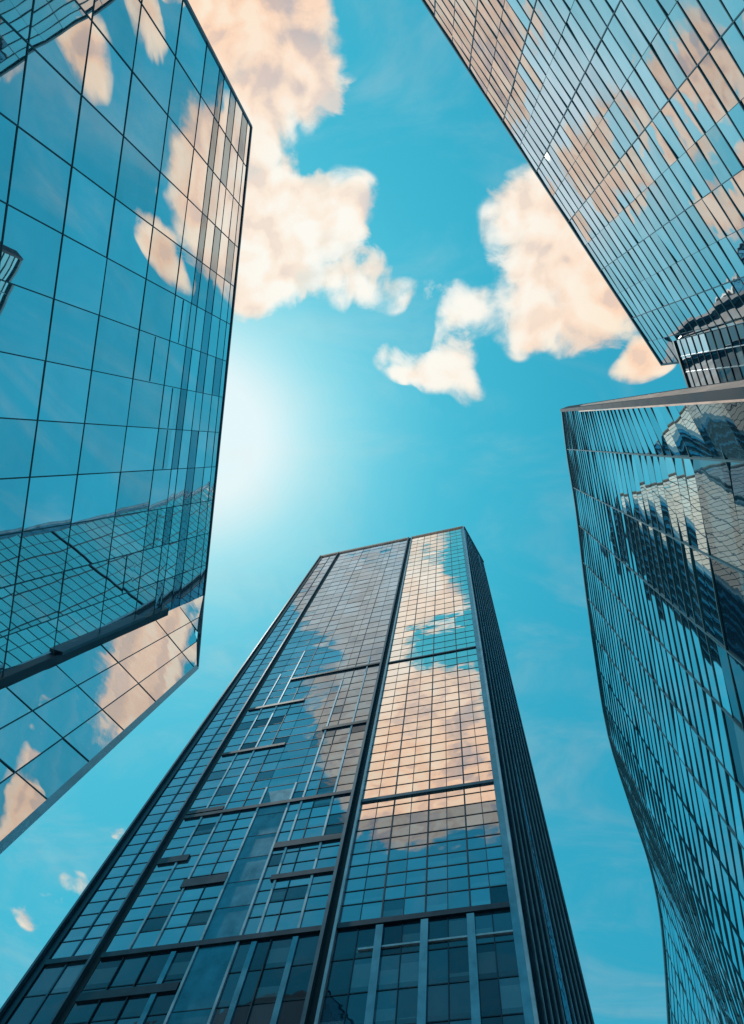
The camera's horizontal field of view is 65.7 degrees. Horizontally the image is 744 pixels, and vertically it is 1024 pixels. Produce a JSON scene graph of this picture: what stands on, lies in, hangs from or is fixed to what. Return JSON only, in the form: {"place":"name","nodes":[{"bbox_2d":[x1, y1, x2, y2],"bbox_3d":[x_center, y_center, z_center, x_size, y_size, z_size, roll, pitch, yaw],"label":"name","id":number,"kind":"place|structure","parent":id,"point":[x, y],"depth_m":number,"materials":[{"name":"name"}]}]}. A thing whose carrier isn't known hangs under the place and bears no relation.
{"place":"outdoors","nodes":[
{"label":"outdoors","id":0,"kind":"place"},
{"bbox_2d":[0,0,252,853],"bbox_3d":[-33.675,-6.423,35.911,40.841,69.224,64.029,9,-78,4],"label":"office tower","id":1,"kind":"structure","parent":0,"point":[126,127],"depth_m":40.01,"materials":[{"name":"blue glass"}]},
{"bbox_2d":[0,526,594,1023],"bbox_3d":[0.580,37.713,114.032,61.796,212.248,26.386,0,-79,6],"label":"office tower","id":2,"kind":"structure","parent":0,"point":[340,818],"depth_m":67.86,"materials":[{"name":"blue glass"}]},
{"bbox_2d":[0,0,686,1023],"label":"sky","id":3,"kind":"structure","parent":0,"point":[416,317],"materials":[{"name":"blue"}]},
{"bbox_2d":[421,0,743,387],"bbox_3d":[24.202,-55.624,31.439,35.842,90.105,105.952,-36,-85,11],"label":"office tower","id":4,"kind":"structure","parent":0,"point":[622,121],"depth_m":59.27,"materials":[{"name":"blue glass"}]},
{"bbox_2d":[560,379,743,1023],"bbox_3d":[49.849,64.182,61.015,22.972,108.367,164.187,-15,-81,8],"label":"office tower","id":5,"kind":"structure","parent":0,"point":[657,481],"depth_m":59.28,"materials":[{"name":"blue glass"}]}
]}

